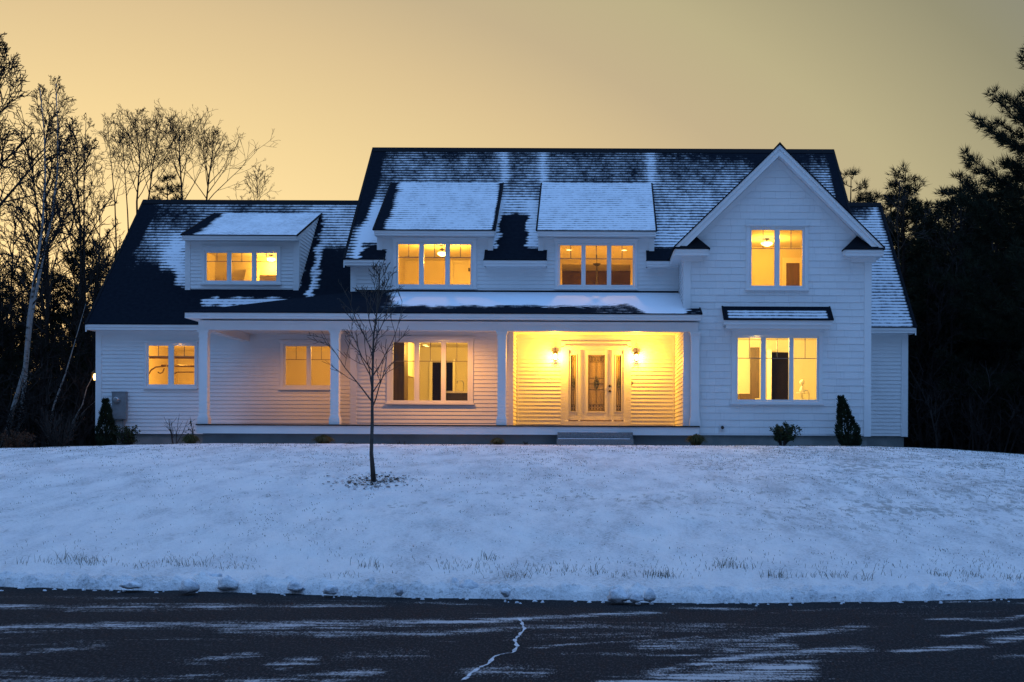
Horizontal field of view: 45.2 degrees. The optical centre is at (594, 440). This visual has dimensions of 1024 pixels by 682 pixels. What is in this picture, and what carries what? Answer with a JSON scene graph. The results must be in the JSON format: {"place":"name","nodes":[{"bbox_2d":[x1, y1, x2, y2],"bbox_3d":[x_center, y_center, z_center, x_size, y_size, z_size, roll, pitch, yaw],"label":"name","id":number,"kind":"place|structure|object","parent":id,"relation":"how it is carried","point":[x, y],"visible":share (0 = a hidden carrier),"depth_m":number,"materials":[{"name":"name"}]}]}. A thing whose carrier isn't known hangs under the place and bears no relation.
{"place":"outdoors","nodes":[
{"label":"outdoors","id":0,"kind":"place"},
{"bbox_2d":[0,443,1023,584],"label":"lawn","id":1,"kind":"structure","parent":0,"point":[385,515],"depth_m":17.14,"materials":[{"name":"plant"}]},
{"bbox_2d":[94,397,117,445],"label":"arborvitae","id":2,"kind":"object","parent":1,"relation":"on","point":[108,420],"visible":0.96,"depth_m":34.18,"materials":[{"name":"green plant"}]},
{"bbox_2d":[164,417,194,443],"bbox_3d":[-11.562,-0.309,34.026,0.872,0.868,0.686,0,0,0],"label":"shrub","id":3,"kind":"object","parent":1,"relation":"on","point":[172,436],"visible":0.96,"depth_m":34.02,"materials":[{"name":"brown plant"}]},
{"bbox_2d":[179,434,199,443],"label":"ornamental grass","id":4,"kind":"object","parent":1,"relation":"on","point":[190,439],"depth_m":30.48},
{"bbox_2d":[206,572,222,576],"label":"snow lump","id":5,"kind":"object","parent":1,"relation":"on","point":[212,574],"visible":0.39,"depth_m":13.14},
{"bbox_2d":[312,434,335,443],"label":"ornamental grass","id":6,"kind":"object","parent":1,"relation":"on","point":[323,439],"depth_m":30.17,"materials":[{"name":"plant"}]},
{"bbox_2d":[307,257,410,481],"bbox_3d":[-3.870,-1.127,19.805,1.728,3.675,1.252,0,0,0],"label":"young tree","id":7,"kind":"object","parent":1,"relation":"on","point":[372,464],"visible":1,"depth_m":19.91,"materials":[{"name":"brown plant"}]},
{"bbox_2d":[322,472,420,489],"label":"leaf litter","id":8,"kind":"object","parent":1,"relation":"on","point":[367,478],"visible":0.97,"depth_m":19.83,"materials":[{"name":"plant"}]},
{"bbox_2d":[459,579,478,588],"bbox_3d":[-1.280,1.489,12.531,0.212,0.141,0.202,0,0,0],"label":"snow lump","id":9,"kind":"object","parent":1,"relation":"on","point":[471,584],"visible":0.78,"depth_m":12.48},
{"bbox_2d":[489,437,505,444],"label":"ornamental grass","id":10,"kind":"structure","parent":1,"relation":"on","point":[497,441],"depth_m":30.20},
{"bbox_2d":[0,564,1023,603],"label":"snow bank","id":11,"kind":"structure","parent":1,"relation":"on","point":[712,591],"depth_m":12.67,"materials":[{"name":"snow"}]},
{"bbox_2d":[557,432,633,444],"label":"front steps","id":12,"kind":"structure","parent":1,"relation":"on","point":[596,438],"depth_m":30.42,"materials":[{"name":"grey stone"}]},
{"bbox_2d":[769,421,801,445],"bbox_3d":[4.813,-0.163,30.684,0.844,0.669,0.897,0,0,0],"label":"shrub","id":13,"kind":"object","parent":1,"relation":"on","point":[782,433],"visible":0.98,"depth_m":30.59,"materials":[{"name":"green plant"}]},
{"bbox_2d":[833,395,862,445],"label":"arborvitae","id":14,"kind":"object","parent":1,"relation":"on","point":[848,437],"visible":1,"depth_m":30.76,"materials":[{"name":"green plant"}]},
{"bbox_2d":[0,587,1023,681],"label":"road","id":15,"kind":"structure","parent":0,"point":[74,635],"depth_m":9.82,"materials":[{"name":"asphalt"}]},
{"bbox_2d":[119,580,142,588],"bbox_3d":[-4.821,1.502,12.769,0.241,0.088,0.180,0,0,0],"label":"snow lump","id":16,"kind":"object","parent":15,"relation":"on","point":[130,584],"visible":1,"depth_m":12.71,"materials":[{"name":"snow"}]},
{"bbox_2d":[179,577,199,593],"bbox_3d":[-4.151,1.491,12.557,0.194,0.170,0.169,0,0,-29],"label":"snow lump","id":17,"kind":"object","parent":15,"relation":"on","point":[189,585],"visible":1,"depth_m":12.51,"materials":[{"name":"snow"}]},
{"bbox_2d":[217,575,238,590],"bbox_3d":[-3.824,1.489,12.797,0.226,0.166,0.191,0,0,0],"label":"snow lump","id":18,"kind":"object","parent":15,"relation":"on","point":[226,582],"visible":1,"depth_m":12.75,"materials":[{"name":"snow"}]},
{"bbox_2d":[287,581,302,591],"bbox_3d":[-3.084,1.505,12.647,0.174,0.119,0.135,0,0,-15],"label":"snow lump","id":19,"kind":"object","parent":15,"relation":"on","point":[292,586],"visible":1,"depth_m":12.60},
{"bbox_2d":[323,583,337,594],"bbox_3d":[-2.670,1.502,12.387,0.152,0.112,0.127,0,0,-22],"label":"snow lump","id":20,"kind":"object","parent":15,"relation":"on","point":[329,589],"visible":1,"depth_m":12.35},
{"bbox_2d":[394,585,403,595],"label":"snow lump","id":21,"kind":"object","parent":15,"relation":"on","point":[398,591],"visible":1,"depth_m":12.30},
{"bbox_2d":[500,587,510,596],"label":"snow lump","id":22,"kind":"object","parent":15,"relation":"on","point":[505,592],"visible":1,"depth_m":12.25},
{"bbox_2d":[0,587,1016,605],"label":"snow crumbs","id":23,"kind":"object","parent":15,"relation":"on","point":[509,598],"visible":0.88,"depth_m":12.28,"materials":[{"name":"snow"}]},
{"bbox_2d":[607,587,629,602],"bbox_3d":[0.237,1.509,11.975,0.238,0.144,0.176,0,0,0],"label":"snow lump","id":24,"kind":"object","parent":15,"relation":"on","point":[617,595],"visible":1,"depth_m":11.92,"materials":[{"name":"snow"}]},
{"bbox_2d":[629,592,643,602],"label":"snow lump","id":25,"kind":"object","parent":15,"relation":"on","point":[636,597],"visible":1,"depth_m":11.87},
{"bbox_2d":[643,587,655,601],"bbox_3d":[0.530,1.512,11.990,0.134,0.144,0.110,0,0,0],"label":"snow lump","id":26,"kind":"object","parent":15,"relation":"on","point":[649,595],"visible":1,"depth_m":11.95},
{"bbox_2d":[0,0,1023,349],"label":"sky","id":27,"kind":"structure","parent":0,"point":[880,84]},
{"bbox_2d":[682,434,708,444],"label":"ornamental grass","id":28,"kind":"object","parent":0,"point":[696,439],"depth_m":30.17,"materials":[{"name":"plant"}]},
{"bbox_2d":[799,380,804,392],"bbox_3d":[5.599,-1.461,33.100,0.160,0.359,0.160,0,0,0],"label":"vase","id":29,"kind":"object","parent":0,"point":[801,389],"visible":0.96,"depth_m":33.05,"materials":[{"name":"white"}]},
{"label":"forest floor","id":30,"kind":"structure","parent":0,"visible":0},
{"bbox_2d":[0,300,20,416],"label":"bare tree","id":31,"kind":"object","parent":30,"relation":"on","point":[9,343],"visible":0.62,"depth_m":42.89,"materials":[{"name":"brown plant"}]},
{"bbox_2d":[0,252,20,379],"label":"bare tree","id":32,"kind":"object","parent":30,"relation":"on","point":[2,273],"visible":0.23,"depth_m":47.12,"materials":[{"name":"brown plant"}]},
{"bbox_2d":[0,197,33,369],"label":"bare tree","id":33,"kind":"object","parent":30,"relation":"on","point":[7,324],"visible":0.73,"depth_m":43.19,"materials":[{"name":"brown plant"}]},
{"bbox_2d":[0,280,33,399],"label":"pine tree","id":34,"kind":"object","parent":30,"relation":"on","point":[20,328],"visible":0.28,"depth_m":44.12,"materials":[{"name":"green plant"}]},
{"bbox_2d":[0,348,35,438],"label":"pine tree","id":35,"kind":"object","parent":30,"relation":"on","point":[11,366],"visible":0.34,"depth_m":39.91,"materials":[{"name":"green plant"}]},
{"bbox_2d":[0,429,37,447],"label":"shrub","id":36,"kind":"object","parent":30,"relation":"on","point":[8,443],"visible":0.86,"depth_m":31.34,"materials":[{"name":"brown plant"}]},
{"bbox_2d":[0,198,38,353],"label":"bare tree","id":37,"kind":"object","parent":30,"relation":"on","point":[14,227],"visible":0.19,"depth_m":50.38,"materials":[{"name":"brown plant"}]},
{"bbox_2d":[0,261,62,399],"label":"pine tree","id":38,"kind":"object","parent":30,"relation":"on","point":[22,268],"visible":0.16,"depth_m":45.82,"materials":[{"name":"green plant"}]},
{"bbox_2d":[3,338,70,447],"bbox_3d":[-18.050,-1.395,40.139,2.261,3.965,2.010,0,0,8],"label":"pine tree","id":39,"kind":"object","parent":30,"relation":"on","point":[43,355],"visible":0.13,"depth_m":39.95,"materials":[{"name":"green plant"}]},
{"bbox_2d":[0,127,74,367],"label":"bare tree","id":40,"kind":"object","parent":30,"relation":"on","point":[24,217],"visible":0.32,"depth_m":48.04,"materials":[{"name":"brown plant"}]},
{"bbox_2d":[14,234,64,369],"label":"bare tree","id":41,"kind":"object","parent":30,"relation":"on","point":[32,280],"visible":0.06,"depth_m":52.32,"materials":[{"name":"brown plant"}]},
{"bbox_2d":[9,199,73,378],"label":"bare tree","id":42,"kind":"object","parent":30,"relation":"on","point":[36,309],"visible":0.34,"depth_m":43.25,"materials":[{"name":"brown plant"}]},
{"bbox_2d":[0,109,83,402],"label":"bare tree","id":43,"kind":"object","parent":30,"relation":"on","point":[46,278],"visible":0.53,"depth_m":41.04,"materials":[{"name":"brown plant"}]},
{"bbox_2d":[14,276,69,400],"bbox_3d":[-17.458,-2.319,38.858,1.489,5.793,1.534,0,0,40],"label":"bare tree","id":44,"kind":"object","parent":30,"relation":"on","point":[41,342],"visible":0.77,"depth_m":38.82,"materials":[{"name":"brown plant"}]},
{"bbox_2d":[6,272,77,406],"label":"pine tree","id":45,"kind":"object","parent":30,"relation":"on","point":[55,307],"visible":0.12,"depth_m":44.71,"materials":[{"name":"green plant"}]},
{"bbox_2d":[0,32,84,215],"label":"bare tree","id":46,"kind":"object","parent":30,"relation":"on","point":[13,63],"visible":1,"depth_m":34.08,"materials":[{"name":"brown plant"}]},
{"bbox_2d":[0,85,86,446],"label":"bare tree","id":47,"kind":"object","parent":30,"relation":"on","point":[36,271],"visible":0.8,"depth_m":35.96,"materials":[{"name":"grey plant"}]},
{"bbox_2d":[4,228,105,445],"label":"tree","id":48,"kind":"object","parent":30,"relation":"on","point":[62,294],"visible":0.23,"depth_m":43.44,"materials":[{"name":"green plant"}]},
{"bbox_2d":[30,408,84,446],"bbox_3d":[-14.526,-0.277,33.581,1.585,1.268,1.187,0,0,0],"label":"shrub","id":49,"kind":"object","parent":30,"relation":"on","point":[53,439],"visible":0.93,"depth_m":33.42,"materials":[{"name":"brown plant"}]},
{"bbox_2d":[0,75,117,433],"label":"bare tree","id":50,"kind":"object","parent":30,"relation":"on","point":[60,87],"visible":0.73,"depth_m":37.47,"materials":[{"name":"brown plant"}]},
{"bbox_2d":[41,338,91,439],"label":"pine tree","id":51,"kind":"object","parent":30,"relation":"on","point":[71,368],"visible":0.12,"depth_m":40.89,"materials":[{"name":"green plant"}]},
{"bbox_2d":[45,303,91,446],"bbox_3d":[-15.895,-1.892,37.029,1.358,4.585,0.645,0,0,-26],"label":"bare tree","id":52,"kind":"object","parent":30,"relation":"on","point":[86,343],"visible":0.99,"depth_m":37.03,"materials":[{"name":"brown plant"}]},
{"bbox_2d":[44,210,95,367],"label":"bare tree","id":53,"kind":"object","parent":30,"relation":"on","point":[77,245],"visible":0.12,"depth_m":50.97,"materials":[{"name":"brown plant"}]},
{"bbox_2d":[46,271,95,406],"bbox_3d":[-16.642,-2.410,39.214,1.678,5.907,1.424,0,0,-13],"label":"bare tree","id":54,"kind":"object","parent":30,"relation":"on","point":[63,351],"visible":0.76,"depth_m":39.07,"materials":[{"name":"brown plant"}]},
{"bbox_2d":[19,113,125,444],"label":"bare tree","id":55,"kind":"object","parent":30,"relation":"on","point":[88,145],"visible":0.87,"depth_m":41.88,"materials":[{"name":"brown plant"}]},
{"bbox_2d":[57,345,95,445],"bbox_3d":[-16.588,-1.320,39.995,1.977,3.732,2.050,0,0,-39],"label":"pine tree","id":56,"kind":"object","parent":30,"relation":"on","point":[84,367],"visible":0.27,"depth_m":39.82,"materials":[{"name":"green plant"}]},
{"bbox_2d":[40,117,116,445],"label":"bare tree","id":57,"kind":"object","parent":30,"relation":"on","point":[79,241],"visible":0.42,"depth_m":42.76,"materials":[{"name":"brown plant"}]},
{"bbox_2d":[49,239,112,443],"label":"pine tree","id":58,"kind":"object","parent":30,"relation":"on","point":[90,260],"visible":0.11,"depth_m":46.64,"materials":[{"name":"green plant"}]},
{"bbox_2d":[72,373,94,423],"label":"bare tree","id":59,"kind":"object","parent":30,"relation":"on","point":[83,400],"visible":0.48,"depth_m":35.81,"materials":[{"name":"brown plant"}]},
{"bbox_2d":[50,190,119,444],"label":"bare tree","id":60,"kind":"object","parent":30,"relation":"on","point":[98,284],"visible":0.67,"depth_m":40.77,"materials":[{"name":"brown plant"}]},
{"bbox_2d":[66,233,110,311],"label":"bare tree","id":61,"kind":"object","parent":30,"relation":"on","point":[86,262],"visible":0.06,"depth_m":50.11,"materials":[{"name":"brown plant"}]},
{"bbox_2d":[71,251,110,417],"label":"bare tree","id":62,"kind":"object","parent":30,"relation":"on","point":[99,268],"visible":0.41,"depth_m":40.09,"materials":[{"name":"brown plant"}]},
{"bbox_2d":[86,113,139,256],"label":"bare tree","id":63,"kind":"object","parent":30,"relation":"on","point":[119,137],"visible":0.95,"depth_m":44.08,"materials":[{"name":"brown plant"}]},
{"bbox_2d":[90,128,160,229],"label":"bare tree","id":64,"kind":"object","parent":30,"relation":"on","point":[143,141],"visible":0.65,"depth_m":50.03,"materials":[{"name":"brown plant"}]},
{"bbox_2d":[110,425,140,444],"bbox_3d":[-13.025,-0.094,34.125,0.790,0.692,0.724,0,0,-32],"label":"shrub","id":65,"kind":"object","parent":30,"relation":"on","point":[129,438],"visible":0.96,"depth_m":34.07,"materials":[{"name":"green plant"}]},
{"bbox_2d":[102,103,190,212],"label":"bare tree","id":66,"kind":"object","parent":30,"relation":"on","point":[137,139],"visible":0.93,"depth_m":49.96,"materials":[{"name":"brown plant"}]},
{"bbox_2d":[105,106,201,198],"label":"bare tree","id":67,"kind":"object","parent":30,"relation":"on","point":[157,125],"visible":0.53,"depth_m":53.98,"materials":[{"name":"brown plant"}]},
{"bbox_2d":[146,170,185,199],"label":"pine tree","id":68,"kind":"object","parent":30,"relation":"on","point":[171,191],"visible":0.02,"depth_m":59.77,"materials":[{"name":"green plant"}]},
{"bbox_2d":[134,99,221,199],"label":"bare tree","id":69,"kind":"object","parent":30,"relation":"on","point":[173,127],"visible":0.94,"depth_m":51.93,"materials":[{"name":"brown plant"}]},
{"bbox_2d":[143,120,277,199],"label":"bare tree","id":70,"kind":"object","parent":30,"relation":"on","point":[212,146],"visible":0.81,"depth_m":52.90,"materials":[{"name":"brown plant"}]},
{"bbox_2d":[228,165,275,199],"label":"bare tree","id":71,"kind":"object","parent":30,"relation":"on","point":[257,190],"visible":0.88,"depth_m":59.87,"materials":[{"name":"brown plant"}]},
{"bbox_2d":[84,142,916,446],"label":"house","id":72,"kind":"structure","parent":30,"relation":"on","point":[706,304],"depth_m":34.61,"materials":[{"name":"white paint"}]},
{"bbox_2d":[111,391,127,444],"bbox_3d":[-13.515,-0.521,34.849,0.416,1.728,0.259,0,0,0],"label":"electric meter","id":73,"kind":"object","parent":72,"relation":"attached to","point":[119,406],"visible":0.86,"depth_m":34.82,"materials":[{"name":"grey paint"}]},
{"bbox_2d":[143,341,197,388],"bbox_3d":[-12.085,-2.141,35.015,1.551,1.358,0.210,0,0,0],"label":"window","id":74,"kind":"structure","parent":72,"relation":"in","point":[171,345],"depth_m":34.97,"materials":[{"name":"white paint"}]},
{"bbox_2d":[149,357,193,373],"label":"garage door track","id":75,"kind":"structure","parent":72,"relation":"attached to","point":[164,365],"depth_m":36.60,"materials":[{"name":"grey metal"}]},
{"bbox_2d":[201,245,281,284],"bbox_3d":[-10.284,-5.093,35.765,2.345,1.137,0.210,0,0,0],"label":"window","id":76,"kind":"structure","parent":72,"relation":"in","point":[229,249],"depth_m":35.70,"materials":[{"name":"white paint"}]},
{"bbox_2d":[278,340,330,389],"bbox_3d":[-8.151,-2.141,35.015,1.688,1.419,0.210,0,0,0],"label":"window","id":77,"kind":"structure","parent":72,"relation":"in","point":[283,343],"depth_m":34.95,"materials":[{"name":"white paint"}]},
{"bbox_2d":[393,343,407,399],"bbox_3d":[-5.492,-1.678,34.550,0.361,2.470,0.700,0,0,0],"label":"pantry cabinet","id":78,"kind":"object","parent":72,"relation":"in","point":[400,383],"visible":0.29,"depth_m":34.20,"materials":[{"name":"brown wood"}]},
{"bbox_2d":[408,343,413,377],"bbox_3d":[-5.476,-2.373,36.100,0.159,1.000,1.800,0,0,0],"label":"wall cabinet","id":79,"kind":"object","parent":72,"relation":"attached to","point":[410,358],"depth_m":36.13,"materials":[{"name":"white"}]},
{"bbox_2d":[385,336,474,404],"bbox_3d":[-4.469,-1.895,33.365,2.409,1.849,0.210,0,0,0],"label":"window","id":80,"kind":"structure","parent":72,"relation":"in","point":[416,340],"depth_m":33.32,"materials":[{"name":"white paint"}]},
{"bbox_2d":[391,237,477,288],"bbox_3d":[-4.345,-4.802,33.365,2.337,1.400,0.210,0,0,0],"label":"window","id":81,"kind":"structure","parent":72,"relation":"in","point":[421,241],"depth_m":33.32,"materials":[{"name":"white paint"}]},
{"bbox_2d":[446,391,467,400],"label":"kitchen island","id":82,"kind":"structure","parent":72,"relation":"in","point":[456,395],"depth_m":34.50,"materials":[{"name":"brown wood"}]},
{"bbox_2d":[580,350,611,420],"bbox_3d":[0.038,-1.548,34.769,0.893,2.013,0.112,0,0,0],"label":"front door","id":83,"kind":"structure","parent":72,"relation":"in","point":[595,365],"depth_m":34.78,"materials":[{"name":"white paint"}]},
{"bbox_2d":[554,238,638,289],"bbox_3d":[0.041,-4.780,33.365,2.293,1.385,0.210,0,0,0],"label":"window","id":84,"kind":"structure","parent":72,"relation":"in","point":[583,242],"depth_m":33.32,"materials":[{"name":"white paint"}]},
{"bbox_2d":[761,238,772,245],"bbox_3d":[4.785,-5.497,34.074,0.340,0.203,0.335,0,0,0],"label":"ceiling lamp","id":85,"kind":"object","parent":72,"relation":"hanging from","point":[767,243],"visible":1,"depth_m":33.98,"materials":[{"name":"glass"}]},
{"bbox_2d":[730,330,823,404],"bbox_3d":[4.681,-1.871,31.515,2.388,1.915,0.210,0,0,0],"label":"window","id":86,"kind":"structure","parent":72,"relation":"in","point":[763,334],"depth_m":31.45,"materials":[{"name":"white paint"}]},
{"bbox_2d":[745,224,809,290],"bbox_3d":[4.681,-4.682,31.515,1.649,1.689,0.210,0,0,0],"label":"window","id":87,"kind":"structure","parent":72,"relation":"in","point":[749,227],"depth_m":31.45,"materials":[{"name":"white paint"}]},
{"bbox_2d":[0,343,1023,453],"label":"undergrowth","id":88,"kind":"object","parent":30,"relation":"on","point":[969,439],"visible":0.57,"depth_m":36.30,"materials":[{"name":"brown plant"}]},
{"bbox_2d":[840,168,877,202],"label":"pine tree","id":89,"kind":"object","parent":30,"relation":"on","point":[865,185],"visible":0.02,"depth_m":53.98,"materials":[{"name":"green plant"}]},
{"bbox_2d":[862,188,905,274],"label":"pine tree","id":90,"kind":"object","parent":30,"relation":"on","point":[870,199],"visible":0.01,"depth_m":49.91,"materials":[{"name":"green plant"}]},
{"bbox_2d":[874,191,913,381],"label":"pine tree","id":91,"kind":"object","parent":30,"relation":"on","point":[887,207],"visible":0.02,"depth_m":49.64,"materials":[{"name":"green plant"}]},
{"bbox_2d":[882,178,930,265],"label":"bare tree","id":92,"kind":"object","parent":30,"relation":"on","point":[897,208],"visible":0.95,"depth_m":41.05,"materials":[{"name":"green plant"}]},
{"bbox_2d":[882,184,936,265],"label":"pine tree","id":93,"kind":"object","parent":30,"relation":"on","point":[916,200],"visible":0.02,"depth_m":55.49,"materials":[{"name":"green plant"}]},
{"bbox_2d":[876,161,953,440],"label":"pine tree","id":94,"kind":"object","parent":30,"relation":"on","point":[916,213],"visible":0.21,"depth_m":43.83,"materials":[{"name":"green plant"}]},
{"bbox_2d":[893,198,945,444],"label":"pine tree","id":95,"kind":"object","parent":30,"relation":"on","point":[919,204],"visible":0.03,"depth_m":49.67,"materials":[{"name":"green plant"}]},
{"bbox_2d":[900,205,963,440],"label":"pine tree","id":96,"kind":"object","parent":30,"relation":"on","point":[940,214],"visible":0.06,"depth_m":45.95,"materials":[{"name":"green plant"}]},
{"bbox_2d":[908,256,964,447],"bbox_3d":[10.677,-2.627,38.642,2.033,6.594,1.904,3,-1,0],"label":"bare tree","id":97,"kind":"object","parent":30,"relation":"on","point":[937,335],"visible":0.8,"depth_m":38.76,"materials":[{"name":"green plant"}]},
{"bbox_2d":[905,271,973,447],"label":"pine tree","id":98,"kind":"object","parent":30,"relation":"on","point":[910,291],"visible":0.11,"depth_m":41.78,"materials":[{"name":"green plant"}]},
{"bbox_2d":[900,198,994,365],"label":"pine tree","id":99,"kind":"object","parent":30,"relation":"on","point":[936,214],"visible":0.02,"depth_m":46.65,"materials":[{"name":"green plant"}]},
{"bbox_2d":[908,244,988,447],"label":"pine tree","id":100,"kind":"object","parent":30,"relation":"on","point":[920,311],"visible":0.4,"depth_m":40.23,"materials":[{"name":"green plant"}]},
{"bbox_2d":[908,189,991,448],"bbox_3d":[11.425,-3.659,39.784,2.570,8.811,2.412,0,0,6],"label":"bare tree","id":101,"kind":"object","parent":30,"relation":"on","point":[956,242],"visible":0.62,"depth_m":39.63,"materials":[{"name":"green plant"}]},
{"bbox_2d":[905,186,994,447],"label":"pine tree","id":102,"kind":"object","parent":30,"relation":"on","point":[940,190],"visible":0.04,"depth_m":49.19,"materials":[{"name":"green plant"}]},
{"bbox_2d":[905,170,1023,449],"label":"pine tree","id":103,"kind":"object","parent":30,"relation":"on","point":[949,204],"visible":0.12,"depth_m":42.73,"materials":[{"name":"green plant"}]},
{"bbox_2d":[908,235,1023,448],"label":"pine tree","id":104,"kind":"object","parent":30,"relation":"on","point":[955,345],"visible":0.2,"depth_m":40.55,"materials":[{"name":"green plant"}]},
{"bbox_2d":[921,176,1017,448],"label":"pine tree","id":105,"kind":"object","parent":30,"relation":"on","point":[980,180],"visible":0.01,"depth_m":48.57,"materials":[{"name":"green plant"}]},
{"bbox_2d":[923,44,1023,413],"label":"pine tree","id":106,"kind":"object","parent":30,"relation":"on","point":[982,213],"visible":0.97,"depth_m":35.80,"materials":[{"name":"green plant"}]},
{"bbox_2d":[925,178,1023,444],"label":"pine tree","id":107,"kind":"object","parent":30,"relation":"on","point":[988,192],"visible":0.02,"depth_m":44.83,"materials":[{"name":"green plant"}]},
{"bbox_2d":[949,155,1023,449],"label":"pine tree","id":108,"kind":"object","parent":30,"relation":"on","point":[1018,162],"visible":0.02,"depth_m":49.58,"materials":[{"name":"green plant"}]},
{"bbox_2d":[967,152,1023,419],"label":"pine tree","id":109,"kind":"object","parent":30,"relation":"on","point":[1006,207],"visible":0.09,"depth_m":43.77,"materials":[{"name":"green plant"}]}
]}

